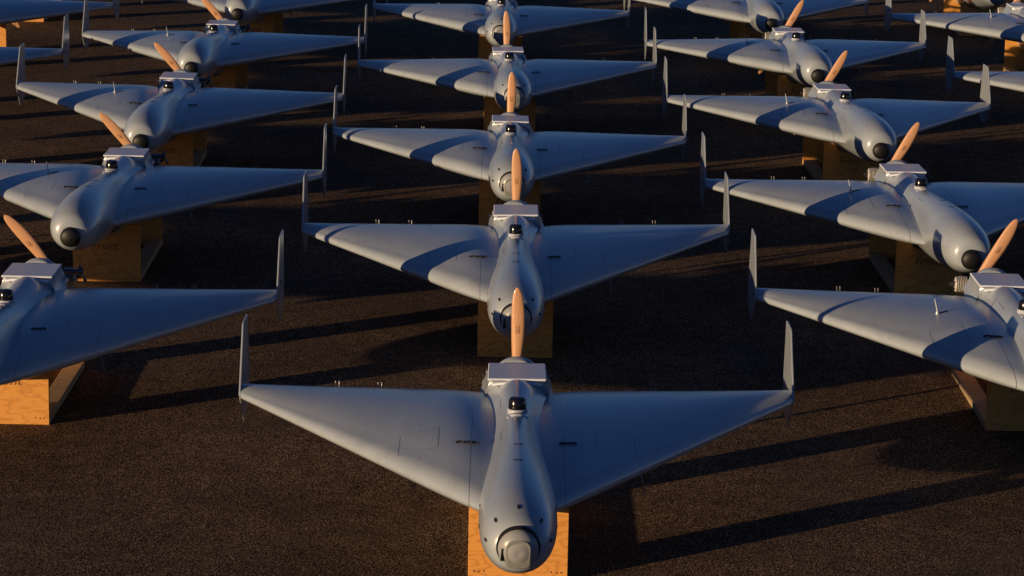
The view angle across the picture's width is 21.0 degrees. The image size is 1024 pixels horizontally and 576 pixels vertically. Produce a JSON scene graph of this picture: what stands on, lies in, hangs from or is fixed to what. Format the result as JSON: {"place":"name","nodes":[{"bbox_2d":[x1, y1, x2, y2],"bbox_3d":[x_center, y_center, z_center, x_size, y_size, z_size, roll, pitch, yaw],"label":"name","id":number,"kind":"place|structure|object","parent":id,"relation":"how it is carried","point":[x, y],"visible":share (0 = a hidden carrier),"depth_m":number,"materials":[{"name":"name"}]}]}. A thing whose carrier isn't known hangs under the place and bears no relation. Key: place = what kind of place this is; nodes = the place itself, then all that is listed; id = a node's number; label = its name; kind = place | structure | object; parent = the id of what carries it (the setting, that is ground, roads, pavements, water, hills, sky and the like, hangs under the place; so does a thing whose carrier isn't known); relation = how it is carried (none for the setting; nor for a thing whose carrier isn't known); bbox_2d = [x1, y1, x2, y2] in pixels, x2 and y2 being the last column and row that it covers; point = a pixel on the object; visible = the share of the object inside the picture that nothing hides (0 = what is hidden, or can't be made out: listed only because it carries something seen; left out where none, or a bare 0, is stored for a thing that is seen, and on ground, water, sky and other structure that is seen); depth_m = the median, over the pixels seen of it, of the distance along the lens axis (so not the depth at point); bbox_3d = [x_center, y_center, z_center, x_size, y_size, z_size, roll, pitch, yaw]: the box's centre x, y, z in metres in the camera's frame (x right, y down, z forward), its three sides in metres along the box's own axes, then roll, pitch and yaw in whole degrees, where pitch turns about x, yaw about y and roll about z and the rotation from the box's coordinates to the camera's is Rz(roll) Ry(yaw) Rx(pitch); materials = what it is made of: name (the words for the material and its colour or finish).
{"place":"outdoors","nodes":[
{"label":"outdoors","id":0,"kind":"place"},
{"bbox_2d":[0,0,1023,575],"bbox_3d":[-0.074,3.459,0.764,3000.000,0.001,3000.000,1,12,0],"label":"ground","id":1,"kind":"structure","parent":0,"point":[160,456],"depth_m":14.95,"materials":[{"name":"grey asphalt"}]},
{"bbox_2d":[0,24,6,46],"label":"wooden cradle","id":2,"kind":"object","parent":1,"relation":"on","point":[3,42],"visible":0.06,"depth_m":26.02,"materials":[{"name":"brown wood"}]},
{"bbox_2d":[0,0,119,28],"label":"drone","id":3,"kind":"object","parent":2,"relation":"on","point":[14,12],"visible":0.98,"depth_m":25.32,"materials":[{"name":"metal"}]},
{"bbox_2d":[23,18,47,21],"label":"wooden cradle","id":4,"kind":"object","parent":1,"relation":"on","point":[40,20],"visible":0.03,"depth_m":28.35,"materials":[{"name":"brown wood"}]},
{"bbox_2d":[0,362,84,424],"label":"wooden cradle","id":5,"kind":"object","parent":1,"relation":"on","point":[36,400],"visible":0.27,"depth_m":13.24,"materials":[{"name":"brown wood"}]},
{"bbox_2d":[0,215,283,384],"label":"drone","id":6,"kind":"object","parent":5,"relation":"on","point":[52,318],"visible":1,"depth_m":13.32,"materials":[{"name":"grey paint"}]},
{"bbox_2d":[73,217,162,281],"bbox_3d":[-2.401,-0.327,16.893,0.400,0.345,1.109,1,12,-1],"label":"wooden cradle","id":7,"kind":"object","parent":1,"relation":"on","point":[119,255],"visible":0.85,"depth_m":16.37,"materials":[{"name":"brown wood"}]},
{"bbox_2d":[0,113,326,250],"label":"drone","id":8,"kind":"object","parent":7,"relation":"on","point":[82,206],"visible":1,"depth_m":16.43,"materials":[{"name":"metal"}]},
{"bbox_2d":[151,130,206,165],"bbox_3d":[-2.480,-1.056,20.188,0.400,0.345,1.109,1,12,-1],"label":"wooden cradle","id":9,"kind":"object","parent":1,"relation":"on","point":[189,149],"visible":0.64,"depth_m":19.66,"materials":[{"name":"brown wood"}]},
{"bbox_2d":[16,42,345,152],"bbox_3d":[-2.461,-1.227,19.625,2.452,0.579,3.200,2,13,-2],"label":"drone","id":10,"kind":"object","parent":9,"relation":"on","point":[176,102],"visible":0.96,"depth_m":19.82,"materials":[{"name":"metal"}]},
{"bbox_2d":[205,64,247,88],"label":"wooden cradle","id":11,"kind":"object","parent":1,"relation":"on","point":[232,76],"visible":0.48,"depth_m":22.87,"materials":[{"name":"brown wood"}]},
{"bbox_2d":[82,0,366,77],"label":"drone","id":12,"kind":"object","parent":11,"relation":"on","point":[219,45],"visible":0.92,"depth_m":23.03,"materials":[{"name":"metal"}]},
{"bbox_2d":[239,13,282,32],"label":"wooden cradle","id":13,"kind":"object","parent":1,"relation":"on","point":[271,23],"visible":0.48,"depth_m":26.36,"materials":[{"name":"brown wood"}]},
{"bbox_2d":[141,0,387,24],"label":"drone","id":14,"kind":"object","parent":13,"relation":"on","point":[243,12],"visible":0.97,"depth_m":25.87,"materials":[{"name":"metal"}]},
{"bbox_2d":[478,35,522,59],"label":"wooden cradle","id":15,"kind":"object","parent":1,"relation":"on","point":[485,48],"visible":0.04,"depth_m":25.22,"materials":[{"name":"brown wood"}]},
{"bbox_2d":[373,0,629,46],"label":"drone","id":16,"kind":"object","parent":15,"relation":"on","point":[486,20],"visible":0.88,"depth_m":25.35,"materials":[{"name":"metal"}]},
{"bbox_2d":[478,179,540,225],"bbox_3d":[-0.021,-0.648,18.559,0.400,0.345,1.109,1,12,-1],"label":"wooden cradle","id":17,"kind":"object","parent":1,"relation":"on","point":[489,199],"visible":0.11,"depth_m":18.01,"materials":[{"name":"brown wood"}]},
{"bbox_2d":[333,72,686,201],"bbox_3d":[-0.010,-0.828,18.027,2.452,0.760,3.204,1,12,-1],"label":"drone","id":18,"kind":"object","parent":17,"relation":"on","point":[487,155],"visible":0.95,"depth_m":18.22,"materials":[{"name":"metal"}]},
{"bbox_2d":[484,96,535,131],"bbox_3d":[-0.025,-1.431,22.104,0.400,0.345,1.109,1,12,-1],"label":"wooden cradle","id":19,"kind":"object","parent":1,"relation":"on","point":[492,107],"visible":0.11,"depth_m":21.55,"materials":[{"name":"brown wood"}]},
{"bbox_2d":[358,11,656,111],"bbox_3d":[-0.017,-1.601,21.542,2.452,0.760,3.204,0,12,-1],"label":"drone","id":20,"kind":"object","parent":19,"relation":"on","point":[490,77],"visible":0.9,"depth_m":21.73,"materials":[{"name":"metal"}]},
{"bbox_2d":[477,300,552,357],"bbox_3d":[0.022,0.082,15.260,0.400,0.345,1.109,1,12,0],"label":"wooden cradle","id":21,"kind":"object","parent":1,"relation":"on","point":[492,341],"visible":0.16,"depth_m":14.74,"materials":[{"name":"brown wood"}]},
{"bbox_2d":[302,149,729,337],"bbox_3d":[0.020,-0.092,14.742,2.452,0.760,3.203,0,13,0],"label":"drone","id":22,"kind":"object","parent":21,"relation":"on","point":[505,253],"visible":0.89,"depth_m":14.94,"materials":[{"name":"metal"}]},
{"bbox_2d":[468,507,568,575],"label":"wooden cradle","id":23,"kind":"object","parent":1,"relation":"on","point":[480,563],"visible":0.11,"depth_m":11.10,"materials":[{"name":"brown wood"}]},
{"bbox_2d":[239,288,793,572],"bbox_3d":[0.020,0.693,11.122,2.452,0.760,3.204,1,12,0],"label":"drone","id":24,"kind":"object","parent":23,"relation":"on","point":[517,452],"visible":1,"depth_m":11.30,"materials":[{"name":"grey paint"}]},
{"bbox_2d":[729,21,763,38],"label":"wooden cradle","id":25,"kind":"object","parent":1,"relation":"on","point":[739,30],"visible":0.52,"depth_m":26.56,"materials":[{"name":"brown wood"}]},
{"bbox_2d":[623,0,869,33],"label":"drone","id":26,"kind":"object","parent":25,"relation":"on","point":[761,16],"visible":0.91,"depth_m":26.41,"materials":[{"name":"metal"}]},
{"bbox_2d":[765,71,811,96],"bbox_3d":[2.413,-1.716,23.610,0.400,0.345,1.109,1,12,0],"label":"wooden cradle","id":27,"kind":"object","parent":1,"relation":"on","point":[778,84],"visible":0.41,"depth_m":23.06,"materials":[{"name":"brown wood"}]},
{"bbox_2d":[644,0,926,86],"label":"drone","id":28,"kind":"object","parent":27,"relation":"on","point":[790,53],"visible":0.95,"depth_m":23.22,"materials":[{"name":"metal"}]},
{"bbox_2d":[802,136,878,180],"bbox_3d":[2.408,-0.983,20.292,0.400,0.345,1.109,1,12,-2],"label":"wooden cradle","id":29,"kind":"object","parent":1,"relation":"on","point":[834,161],"visible":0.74,"depth_m":19.76,"materials":[{"name":"brown wood"}]},
{"bbox_2d":[662,50,990,161],"bbox_3d":[2.398,-1.160,19.729,2.452,0.666,3.200,1,12,-1],"label":"drone","id":30,"kind":"object","parent":29,"relation":"on","point":[828,109],"visible":0.98,"depth_m":19.90,"materials":[{"name":"metal"}]},
{"bbox_2d":[868,233,962,295],"bbox_3d":[2.464,-0.235,16.914,0.400,0.345,1.109,1,12,-1],"label":"wooden cradle","id":31,"kind":"object","parent":1,"relation":"on","point":[917,271],"visible":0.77,"depth_m":16.39,"materials":[{"name":"brown wood"}]},
{"bbox_2d":[700,122,1023,272],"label":"drone","id":32,"kind":"object","parent":31,"relation":"on","point":[954,225],"visible":0.98,"depth_m":16.43,"materials":[{"name":"metal"}]},
{"bbox_2d":[943,0,998,35],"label":"wooden cradle","id":33,"kind":"object","parent":1,"relation":"on","point":[952,6],"visible":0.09,"depth_m":28.69,"materials":[{"name":"brown wood"}]},
{"bbox_2d":[930,0,1006,6],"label":"drone","id":34,"kind":"object","parent":33,"relation":"on","point":[983,3],"visible":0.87,"depth_m":27.88,"materials":[{"name":"metal"}]},
{"bbox_2d":[952,369,1023,430],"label":"wooden cradle","id":35,"kind":"object","parent":1,"relation":"on","point":[998,407],"visible":0.25,"depth_m":13.48,"materials":[{"name":"brown wood"}]},
{"bbox_2d":[748,219,1023,390],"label":"drone","id":36,"kind":"object","parent":35,"relation":"on","point":[975,328],"visible":1,"depth_m":13.48,"materials":[{"name":"metal"}]},
{"bbox_2d":[1004,40,1023,71],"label":"wooden cradle","id":37,"kind":"object","parent":1,"relation":"on","point":[1014,57],"visible":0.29,"depth_m":26.08,"materials":[{"name":"brown wood"}]},
{"bbox_2d":[885,0,1023,49],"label":"drone","id":38,"kind":"object","parent":37,"relation":"on","point":[1006,22],"visible":0.98,"depth_m":25.66,"materials":[{"name":"metal"}]},
{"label":"wooden cradle","id":39,"kind":"object","parent":1,"relation":"on","visible":0},
{"bbox_2d":[0,14,69,69],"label":"drone","id":40,"kind":"object","parent":39,"relation":"on","point":[9,55],"visible":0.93,"depth_m":22.57,"materials":[{"name":"metal"}]},
{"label":"wooden cradle","id":41,"kind":"object","parent":1,"relation":"on","visible":0},
{"bbox_2d":[945,36,1023,92],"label":"drone","id":42,"kind":"object","parent":41,"relation":"on","point":[1010,80],"visible":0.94,"depth_m":22.26,"materials":[{"name":"metal"}]}
]}

